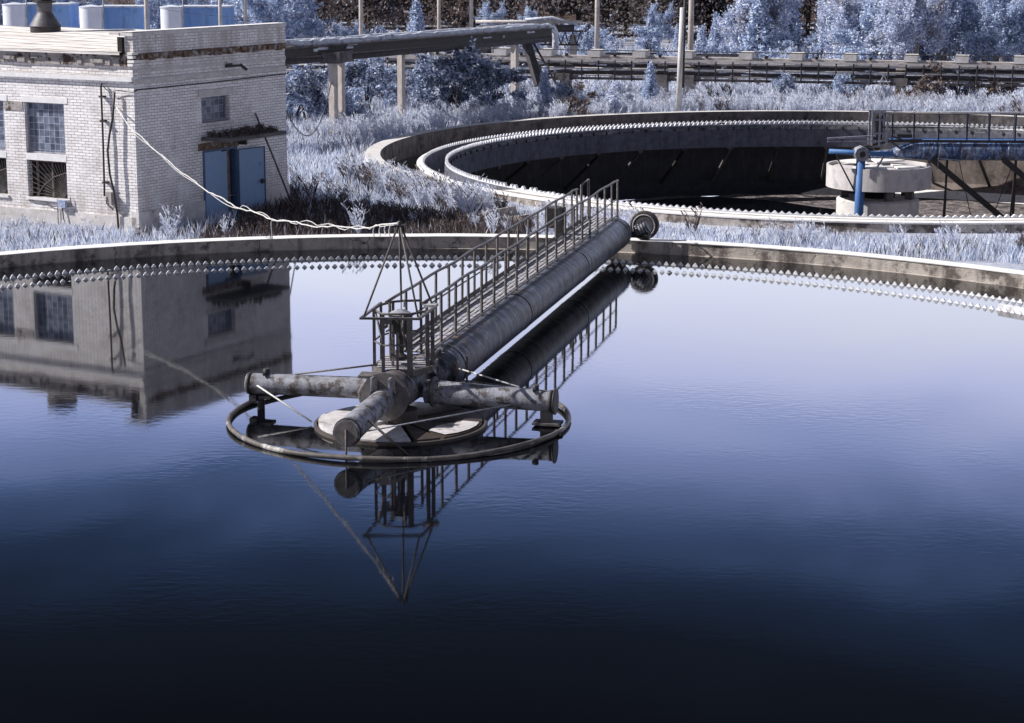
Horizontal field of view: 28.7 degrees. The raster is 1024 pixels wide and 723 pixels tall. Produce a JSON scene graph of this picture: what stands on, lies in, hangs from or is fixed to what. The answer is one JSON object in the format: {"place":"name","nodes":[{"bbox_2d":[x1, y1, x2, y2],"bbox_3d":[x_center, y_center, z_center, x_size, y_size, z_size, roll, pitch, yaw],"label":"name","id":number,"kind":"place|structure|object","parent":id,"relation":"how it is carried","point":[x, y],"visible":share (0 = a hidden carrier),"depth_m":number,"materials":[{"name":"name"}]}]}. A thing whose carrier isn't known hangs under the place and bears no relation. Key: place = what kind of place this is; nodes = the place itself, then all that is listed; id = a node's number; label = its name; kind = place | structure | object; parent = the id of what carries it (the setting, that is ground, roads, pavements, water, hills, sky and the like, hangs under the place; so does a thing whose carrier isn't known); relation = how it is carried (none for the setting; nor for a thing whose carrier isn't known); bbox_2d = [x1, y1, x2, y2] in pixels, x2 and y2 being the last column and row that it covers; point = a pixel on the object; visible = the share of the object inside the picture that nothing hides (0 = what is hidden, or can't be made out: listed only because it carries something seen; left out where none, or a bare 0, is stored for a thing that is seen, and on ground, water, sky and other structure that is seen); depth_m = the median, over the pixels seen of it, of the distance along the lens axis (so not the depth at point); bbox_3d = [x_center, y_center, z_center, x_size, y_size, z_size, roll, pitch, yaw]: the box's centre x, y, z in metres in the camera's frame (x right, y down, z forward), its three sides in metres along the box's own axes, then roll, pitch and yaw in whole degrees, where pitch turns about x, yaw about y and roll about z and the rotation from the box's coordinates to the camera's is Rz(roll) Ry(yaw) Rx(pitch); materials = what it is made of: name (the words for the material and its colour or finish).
{"place":"outdoors","nodes":[
{"label":"outdoors","id":0,"kind":"place"},
{"bbox_2d":[0,0,818,22],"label":"hill","id":1,"kind":"structure","parent":0,"point":[568,17],"depth_m":216.54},
{"bbox_2d":[0,249,1023,722],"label":"water","id":2,"kind":"structure","parent":0,"point":[732,499],"depth_m":30.06,"materials":[{"name":"liquid"}]},
{"bbox_2d":[314,402,486,445],"bbox_3d":[-1.962,1.071,35.227,3.040,0.500,3.040,0,12,0],"label":"well cover","id":3,"kind":"object","parent":2,"relation":"in","point":[449,429],"visible":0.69,"depth_m":34.78,"materials":[{"name":"metal"}]},
{"bbox_2d":[0,255,1022,302],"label":"toothed weir","id":4,"kind":"object","parent":2,"relation":"in","point":[521,257],"visible":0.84,"depth_m":51.94,"materials":[{"name":"metal"}]},
{"bbox_2d":[0,262,1023,314],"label":"toothed weir","id":5,"kind":"object","parent":2,"relation":"in","point":[604,268],"visible":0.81,"depth_m":50.63,"materials":[{"name":"metal"}]},
{"bbox_2d":[0,22,1023,270],"bbox_3d":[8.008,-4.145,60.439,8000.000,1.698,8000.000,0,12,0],"label":"ground","id":6,"kind":"structure","parent":0,"point":[982,236],"depth_m":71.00,"materials":[{"name":"plant"}]},
{"bbox_2d":[2,0,27,26],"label":"white tank","id":7,"kind":"object","parent":6,"relation":"on","point":[15,13],"visible":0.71,"depth_m":122.68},
{"bbox_2d":[24,2,78,27],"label":"blue container","id":8,"kind":"object","parent":6,"relation":"on","point":[66,14],"visible":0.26,"depth_m":125.06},
{"bbox_2d":[55,0,111,27],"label":"broadleaf tree","id":9,"kind":"object","parent":6,"relation":"on","point":[94,2],"visible":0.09,"depth_m":157.25,"materials":[{"name":"blue plant"}]},
{"bbox_2d":[79,0,104,28],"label":"white tank","id":10,"kind":"object","parent":6,"relation":"on","point":[91,16],"visible":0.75,"depth_m":122.71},
{"bbox_2d":[100,5,150,29],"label":"blue container","id":11,"kind":"object","parent":6,"relation":"on","point":[123,16],"visible":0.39,"depth_m":125.07,"materials":[{"name":"metal"}]},
{"bbox_2d":[0,0,289,233],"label":"brick building","id":12,"kind":"structure","parent":6,"relation":"on","point":[73,147],"depth_m":59.77,"materials":[{"name":"brick"}]},
{"bbox_2d":[0,101,5,150],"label":"window","id":13,"kind":"structure","parent":12,"relation":"in","point":[2,127],"depth_m":60.52,"materials":[{"name":"blue glass"}]},
{"bbox_2d":[0,158,7,193],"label":"window","id":14,"kind":"structure","parent":12,"relation":"in","point":[3,167],"depth_m":60.82,"materials":[{"name":"black glass"}]},
{"bbox_2d":[27,102,65,154],"bbox_3d":[-13.831,-6.956,59.602,1.371,1.520,0.790,0,12,0],"label":"window","id":15,"kind":"structure","parent":12,"relation":"in","point":[46,126],"depth_m":59.66,"materials":[{"name":"blue glass"}]},
{"bbox_2d":[29,160,67,197],"bbox_3d":[-13.825,-5.469,59.918,1.412,1.120,0.890,0,12,0],"label":"window","id":16,"kind":"structure","parent":12,"relation":"in","point":[49,177],"depth_m":59.98,"materials":[{"name":"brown wood"}]},
{"bbox_2d":[201,95,226,122],"bbox_3d":[-9.178,-7.729,61.109,0.722,0.770,1.249,0,12,0],"label":"window","id":17,"kind":"structure","parent":12,"relation":"in","point":[213,108],"depth_m":61.23,"materials":[{"name":"blue glass"}]},
{"bbox_2d":[205,151,222,220],"bbox_3d":[-9.156,-5.301,61.347,0.056,2.280,0.840,7,14,28],"label":"door leaf","id":18,"kind":"structure","parent":12,"relation":"in","point":[213,160],"depth_m":61.29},
{"bbox_2d":[221,151,227,215],"bbox_3d":[-8.914,-5.413,61.882,0.030,2.180,0.330,7,14,28],"label":"inner door","id":19,"kind":"structure","parent":12,"relation":"in","point":[224,153],"depth_m":61.87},
{"bbox_2d":[206,123,279,137],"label":"canopy weeds","id":20,"kind":"object","parent":12,"relation":"on","point":[252,130],"visible":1,"depth_m":61.33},
{"bbox_2d":[237,146,265,213],"bbox_3d":[-8.139,-5.607,62.765,0.142,2.215,1.178,9,15,37],"label":"door leaf","id":21,"kind":"structure","parent":12,"relation":"in","point":[250,161],"depth_m":62.73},
{"bbox_2d":[135,0,180,29],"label":"broadleaf tree","id":22,"kind":"object","parent":6,"relation":"on","point":[155,20],"visible":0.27,"depth_m":144.86,"materials":[{"name":"blue plant"}]},
{"bbox_2d":[159,203,183,233],"bbox_3d":[-9.765,-4.009,57.362,0.826,1.064,0.679,-5,13,-23],"label":"weed plant","id":23,"kind":"object","parent":6,"relation":"on","point":[165,224],"visible":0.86,"depth_m":57.33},
{"bbox_2d":[160,0,183,28],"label":"white tank","id":24,"kind":"object","parent":6,"relation":"on","point":[173,18],"visible":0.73,"depth_m":122.74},
{"bbox_2d":[180,5,234,27],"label":"blue container","id":25,"kind":"object","parent":6,"relation":"on","point":[196,19],"visible":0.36,"depth_m":125.06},
{"bbox_2d":[223,0,281,24],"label":"broadleaf tree","id":26,"kind":"object","parent":6,"relation":"on","point":[237,16],"visible":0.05,"depth_m":137.37,"materials":[{"name":"blue plant"}]},
{"bbox_2d":[236,0,307,39],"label":"broadleaf tree","id":27,"kind":"object","parent":6,"relation":"on","point":[256,8],"visible":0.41,"depth_m":129.61,"materials":[{"name":"blue plant"}]},
{"bbox_2d":[275,0,322,34],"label":"broadleaf tree","id":28,"kind":"object","parent":6,"relation":"on","point":[305,10],"visible":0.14,"depth_m":142.47,"materials":[{"name":"blue plant"}]},
{"bbox_2d":[286,78,326,121],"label":"leafy bush","id":29,"kind":"object","parent":6,"relation":"on","point":[291,110],"visible":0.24,"depth_m":94.13,"materials":[{"name":"blue plant"}]},
{"bbox_2d":[285,63,328,120],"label":"dark leafy bush","id":30,"kind":"object","parent":6,"relation":"on","point":[310,102],"visible":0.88,"depth_m":92.47,"materials":[{"name":"blue plant"}]},
{"bbox_2d":[279,0,336,38],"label":"broadleaf tree","id":31,"kind":"object","parent":6,"relation":"on","point":[317,28],"visible":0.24,"depth_m":147.75,"materials":[{"name":"blue plant"}]},
{"bbox_2d":[341,196,366,233],"bbox_3d":[-4.369,-4.124,57.383,0.861,1.152,0.806,7,14,29],"label":"weed plant","id":32,"kind":"object","parent":6,"relation":"on","point":[354,220],"visible":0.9,"depth_m":57.30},
{"bbox_2d":[345,85,388,120],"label":"leafy bush","id":33,"kind":"object","parent":6,"relation":"on","point":[350,104],"visible":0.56,"depth_m":94.69,"materials":[{"name":"blue plant"}]},
{"bbox_2d":[348,0,403,31],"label":"dark tree","id":34,"kind":"object","parent":6,"relation":"on","point":[369,4],"visible":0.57,"depth_m":180.00,"materials":[{"name":"brown plant"}]},
{"bbox_2d":[345,57,409,109],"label":"dark leafy bush","id":35,"kind":"object","parent":6,"relation":"on","point":[356,74],"visible":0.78,"depth_m":100.00,"materials":[{"name":"blue plant"}]},
{"bbox_2d":[359,66,410,106],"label":"leafy bush","id":36,"kind":"object","parent":6,"relation":"on","point":[383,87],"visible":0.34,"depth_m":103.35,"materials":[{"name":"blue plant"}]},
{"bbox_2d":[373,0,420,30],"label":"dark tree","id":37,"kind":"object","parent":6,"relation":"on","point":[392,5],"visible":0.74,"depth_m":178.20,"materials":[{"name":"brown plant"}]},
{"bbox_2d":[1,0,826,42],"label":"wood undergrowth","id":38,"kind":"object","parent":6,"relation":"on","point":[387,24],"visible":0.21,"depth_m":175.52,"materials":[{"name":"brown plant"}]},
{"bbox_2d":[406,0,426,31],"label":"conifer tree","id":39,"kind":"object","parent":6,"relation":"on","point":[417,23],"visible":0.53,"depth_m":140.06,"materials":[{"name":"blue plant"}]},
{"bbox_2d":[285,23,558,133],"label":"pipe gantry","id":40,"kind":"object","parent":6,"relation":"on","point":[335,54],"visible":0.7,"depth_m":96.19,"materials":[{"name":"metal"}]},
{"bbox_2d":[405,62,450,108],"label":"dark leafy bush","id":41,"kind":"object","parent":6,"relation":"on","point":[432,80],"visible":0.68,"depth_m":98.84,"materials":[{"name":"blue plant"}]},
{"bbox_2d":[409,36,501,112],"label":"dark leafy bush","id":42,"kind":"object","parent":6,"relation":"on","point":[477,68],"visible":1,"depth_m":98.72,"materials":[{"name":"blue plant"}]},
{"bbox_2d":[448,174,486,217],"bbox_3d":[-1.377,-5.068,62.943,1.319,1.676,1.186,0,12,0],"label":"weed plant","id":43,"kind":"object","parent":6,"relation":"on","point":[462,201],"visible":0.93,"depth_m":62.99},
{"bbox_2d":[452,0,495,27],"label":"dark tree","id":44,"kind":"object","parent":6,"relation":"on","point":[460,5],"visible":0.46,"depth_m":183.85,"materials":[{"name":"brown plant"}]},
{"bbox_2d":[474,0,507,26],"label":"broadleaf tree","id":45,"kind":"object","parent":6,"relation":"on","point":[485,11],"visible":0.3,"depth_m":163.52,"materials":[{"name":"blue plant"}]},
{"bbox_2d":[482,204,501,233],"bbox_3d":[-0.620,-3.973,56.807,0.663,0.977,0.737,8,14,32],"label":"weed plant","id":46,"kind":"object","parent":6,"relation":"on","point":[488,225],"visible":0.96,"depth_m":56.86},
{"bbox_2d":[461,55,529,108],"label":"dark leafy bush","id":47,"kind":"object","parent":6,"relation":"on","point":[505,76],"visible":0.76,"depth_m":100.06,"materials":[{"name":"blue plant"}]},
{"bbox_2d":[481,0,540,23],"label":"dark tree","id":48,"kind":"object","parent":6,"relation":"on","point":[508,10],"visible":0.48,"depth_m":177.74,"materials":[{"name":"brown plant"}]},
{"bbox_2d":[0,45,1023,260],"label":"dry weeds","id":49,"kind":"object","parent":6,"relation":"on","point":[255,224],"visible":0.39,"depth_m":61.46,"materials":[{"name":"plant"}]},
{"bbox_2d":[0,233,1023,288],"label":"basin wall","id":50,"kind":"structure","parent":6,"relation":"on","point":[1014,278],"depth_m":53.87,"materials":[{"name":"concrete"}]},
{"bbox_2d":[226,179,658,461],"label":"scraper bridge","id":51,"kind":"structure","parent":50,"relation":"on","point":[440,369],"depth_m":36.48,"materials":[{"name":"metal"}]},
{"bbox_2d":[115,105,399,238],"bbox_3d":[-6.742,-4.222,46.711,0.032,1.612,25.202,-5,13,-22],"label":"overhead cable","id":52,"kind":"object","parent":51,"relation":"attached to","point":[332,225],"visible":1,"depth_m":43.04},
{"bbox_2d":[2,54,1023,246],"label":"reeds","id":53,"kind":"object","parent":6,"relation":"on","point":[476,111],"visible":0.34,"depth_m":96.48,"materials":[{"name":"plant"}]},
{"bbox_2d":[476,16,588,59],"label":"gantry","id":54,"kind":"object","parent":6,"relation":"on","point":[572,42],"visible":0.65,"depth_m":140.98,"materials":[{"name":"metal"}]},
{"bbox_2d":[535,65,555,104],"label":"conifer tree","id":55,"kind":"object","parent":6,"relation":"on","point":[544,88],"visible":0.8,"depth_m":102.12,"materials":[{"name":"blue plant"}]},
{"bbox_2d":[550,79,576,97],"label":"dark leafy bush","id":56,"kind":"object","parent":6,"relation":"on","point":[561,90],"visible":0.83,"depth_m":103.06,"materials":[{"name":"blue plant"}]},
{"bbox_2d":[557,81,597,114],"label":"brown bush","id":57,"kind":"object","parent":6,"relation":"on","point":[576,103],"visible":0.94,"depth_m":100.37,"materials":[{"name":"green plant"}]},
{"bbox_2d":[564,0,608,25],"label":"dark tree","id":58,"kind":"object","parent":6,"relation":"on","point":[579,14],"visible":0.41,"depth_m":185.12,"materials":[{"name":"brown plant"}]},
{"bbox_2d":[566,25,617,49],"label":"leafy bush","id":59,"kind":"object","parent":6,"relation":"on","point":[601,33],"visible":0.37,"depth_m":145.99,"materials":[{"name":"blue plant"}]},
{"bbox_2d":[572,0,618,31],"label":"dark tree","id":60,"kind":"object","parent":6,"relation":"on","point":[608,16],"visible":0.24,"depth_m":186.29,"materials":[{"name":"brown plant"}]},
{"bbox_2d":[594,0,599,48],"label":"utility pole","id":61,"kind":"object","parent":6,"relation":"on","point":[596,34],"visible":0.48,"depth_m":126.21,"materials":[{"name":"concrete"}]},
{"bbox_2d":[583,80,633,113],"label":"pale bush","id":62,"kind":"object","parent":6,"relation":"on","point":[611,96],"visible":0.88,"depth_m":101.17,"materials":[{"name":"blue plant"}]},
{"bbox_2d":[613,0,640,35],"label":"dark tree","id":63,"kind":"object","parent":6,"relation":"on","point":[626,11],"visible":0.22,"depth_m":188.88,"materials":[{"name":"brown plant"}]},
{"bbox_2d":[639,59,660,107],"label":"conifer tree","id":64,"kind":"object","parent":6,"relation":"on","point":[650,90],"visible":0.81,"depth_m":104.11,"materials":[{"name":"blue plant"}]},
{"bbox_2d":[637,6,662,52],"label":"conifer tree","id":65,"kind":"object","parent":6,"relation":"on","point":[651,19],"visible":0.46,"depth_m":151.96,"materials":[{"name":"blue plant"}]},
{"bbox_2d":[630,24,674,55],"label":"leafy bush","id":66,"kind":"object","parent":6,"relation":"on","point":[646,43],"visible":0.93,"depth_m":147.93,"materials":[{"name":"blue plant"}]},
{"bbox_2d":[285,45,1023,96],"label":"pipe rack","id":67,"kind":"object","parent":6,"relation":"on","point":[594,62],"visible":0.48,"depth_m":108.20,"materials":[{"name":"metal"}]},
{"bbox_2d":[631,0,687,22],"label":"dark tree","id":68,"kind":"object","parent":6,"relation":"on","point":[666,4],"visible":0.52,"depth_m":175.11,"materials":[{"name":"brown plant"}]},
{"bbox_2d":[641,0,678,40],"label":"broadleaf tree","id":69,"kind":"object","parent":6,"relation":"on","point":[668,14],"visible":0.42,"depth_m":162.54,"materials":[{"name":"blue plant"}]},
{"bbox_2d":[675,0,685,110],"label":"utility pole","id":70,"kind":"object","parent":6,"relation":"on","point":[681,57],"visible":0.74,"depth_m":101.91,"materials":[{"name":"concrete"}]},
{"bbox_2d":[688,0,693,49],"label":"utility pole","id":71,"kind":"object","parent":6,"relation":"on","point":[691,26],"visible":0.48,"depth_m":111.42,"materials":[{"name":"concrete"}]},
{"bbox_2d":[365,110,1023,232],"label":"drained basin","id":72,"kind":"object","parent":6,"relation":"on","point":[538,161],"visible":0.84,"depth_m":98.51,"materials":[{"name":"concrete"}]},
{"bbox_2d":[827,74,1023,216],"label":"scraper bridge","id":73,"kind":"structure","parent":72,"relation":"on","point":[1005,151],"depth_m":81.53,"materials":[{"name":"metal"}]},
{"bbox_2d":[695,23,709,53],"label":"conifer tree","id":74,"kind":"object","parent":6,"relation":"on","point":[701,44],"visible":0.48,"depth_m":130.29,"materials":[{"name":"blue plant"}]},
{"bbox_2d":[703,0,726,34],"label":"dark tree","id":75,"kind":"object","parent":6,"relation":"on","point":[717,9],"visible":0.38,"depth_m":190.09,"materials":[{"name":"brown plant"}]},
{"bbox_2d":[707,10,724,53],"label":"conifer tree","id":76,"kind":"object","parent":6,"relation":"on","point":[715,39],"visible":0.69,"depth_m":143.61,"materials":[{"name":"blue plant"}]},
{"bbox_2d":[695,54,744,85],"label":"wall","id":77,"kind":"structure","parent":6,"relation":"on","point":[720,55],"depth_m":118.66,"materials":[{"name":"concrete"}]},
{"bbox_2d":[714,14,781,51],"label":"pale bush","id":78,"kind":"object","parent":6,"relation":"on","point":[734,33],"visible":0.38,"depth_m":141.93,"materials":[{"name":"blue plant"}]},
{"bbox_2d":[726,2,778,54],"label":"pale tree","id":79,"kind":"object","parent":6,"relation":"on","point":[739,14],"visible":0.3,"depth_m":142.26,"materials":[{"name":"blue plant"}]},
{"bbox_2d":[738,0,778,57],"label":"conifer tree","id":80,"kind":"object","parent":6,"relation":"on","point":[757,27],"visible":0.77,"depth_m":139.44,"materials":[{"name":"blue plant"}]},
{"bbox_2d":[727,0,804,51],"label":"pale tree","id":81,"kind":"object","parent":6,"relation":"on","point":[781,11],"visible":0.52,"depth_m":140.64,"materials":[{"name":"blue plant"}]},
{"bbox_2d":[770,69,802,95],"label":"dark leafy bush","id":82,"kind":"object","parent":6,"relation":"on","point":[783,82],"visible":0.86,"depth_m":106.74,"materials":[{"name":"blue plant"}]},
{"bbox_2d":[775,0,809,51],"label":"conifer tree","id":83,"kind":"object","parent":6,"relation":"on","point":[795,30],"visible":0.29,"depth_m":153.99,"materials":[{"name":"blue plant"}]},
{"bbox_2d":[816,0,842,58],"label":"conifer tree","id":84,"kind":"object","parent":6,"relation":"on","point":[830,21],"visible":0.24,"depth_m":144.06,"materials":[{"name":"blue plant"}]},
{"bbox_2d":[813,0,850,40],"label":"pale tree","id":85,"kind":"object","parent":6,"relation":"on","point":[822,23],"visible":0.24,"depth_m":144.90,"materials":[{"name":"blue plant"}]},
{"bbox_2d":[811,71,854,99],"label":"leafy bush","id":86,"kind":"object","parent":6,"relation":"on","point":[839,86],"visible":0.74,"depth_m":106.80,"materials":[{"name":"blue plant"}]},
{"bbox_2d":[822,29,876,58],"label":"pale bush","id":87,"kind":"object","parent":6,"relation":"on","point":[827,48],"visible":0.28,"depth_m":132.03,"materials":[{"name":"blue plant"}]},
{"bbox_2d":[826,26,881,65],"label":"leafy bush","id":88,"kind":"object","parent":6,"relation":"on","point":[845,36],"visible":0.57,"depth_m":126.96,"materials":[{"name":"blue plant"}]},
{"bbox_2d":[820,0,888,46],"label":"pale tree","id":89,"kind":"object","parent":6,"relation":"on","point":[847,13],"visible":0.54,"depth_m":133.30,"materials":[{"name":"blue plant"}]},
{"bbox_2d":[853,0,922,59],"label":"broadleaf tree","id":90,"kind":"object","parent":6,"relation":"on","point":[871,7],"visible":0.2,"depth_m":130.89,"materials":[{"name":"blue plant"}]},
{"bbox_2d":[867,4,925,59],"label":"pale tree","id":91,"kind":"object","parent":6,"relation":"on","point":[894,42],"visible":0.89,"depth_m":125.85,"materials":[{"name":"blue plant"}]},
{"bbox_2d":[875,0,952,66],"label":"pale tree","id":92,"kind":"object","parent":6,"relation":"on","point":[933,19],"visible":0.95,"depth_m":126.09,"materials":[{"name":"blue plant"}]},
{"bbox_2d":[893,61,952,101],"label":"brown bush","id":93,"kind":"object","parent":6,"relation":"on","point":[926,83],"visible":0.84,"depth_m":104.89,"materials":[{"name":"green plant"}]},
{"bbox_2d":[920,0,980,60],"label":"broadleaf tree","id":94,"kind":"object","parent":6,"relation":"on","point":[955,23],"visible":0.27,"depth_m":130.30,"materials":[{"name":"blue plant"}]},
{"bbox_2d":[926,54,983,98],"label":"dark leafy bush","id":95,"kind":"object","parent":6,"relation":"on","point":[965,89],"visible":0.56,"depth_m":107.16,"materials":[{"name":"brown plant"}]},
{"bbox_2d":[947,32,980,61],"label":"pale bush","id":96,"kind":"object","parent":6,"relation":"on","point":[956,50],"visible":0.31,"depth_m":136.13,"materials":[{"name":"blue plant"}]},
{"bbox_2d":[960,0,1023,61],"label":"broadleaf tree","id":97,"kind":"object","parent":6,"relation":"on","point":[992,37],"visible":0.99,"depth_m":127.88,"materials":[{"name":"blue plant"}]},
{"bbox_2d":[969,63,1020,96],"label":"brown bush","id":98,"kind":"object","parent":6,"relation":"on","point":[991,90],"visible":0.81,"depth_m":105.81,"materials":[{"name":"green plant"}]},
{"bbox_2d":[968,0,1023,61],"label":"broadleaf tree","id":99,"kind":"object","parent":6,"relation":"on","point":[1001,4],"visible":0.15,"depth_m":130.44,"materials":[{"name":"blue plant"}]},
{"bbox_2d":[622,194,1023,216],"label":"tank floor","id":100,"kind":"structure","parent":0,"point":[928,207],"depth_m":98.10,"materials":[{"name":"concrete"}]},
{"bbox_2d":[624,197,835,214],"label":"puddle","id":101,"kind":"object","parent":100,"relation":"on","point":[741,204],"visible":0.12,"depth_m":97.29,"materials":[{"name":"liquid"}]},
{"bbox_2d":[829,145,892,215],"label":"blue support","id":102,"kind":"object","parent":100,"relation":"on","point":[860,154],"visible":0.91,"depth_m":80.27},
{"bbox_2d":[826,158,931,216],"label":"feed well","id":103,"kind":"object","parent":100,"relation":"on","point":[884,181],"visible":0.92,"depth_m":80.91,"materials":[{"name":"concrete"}]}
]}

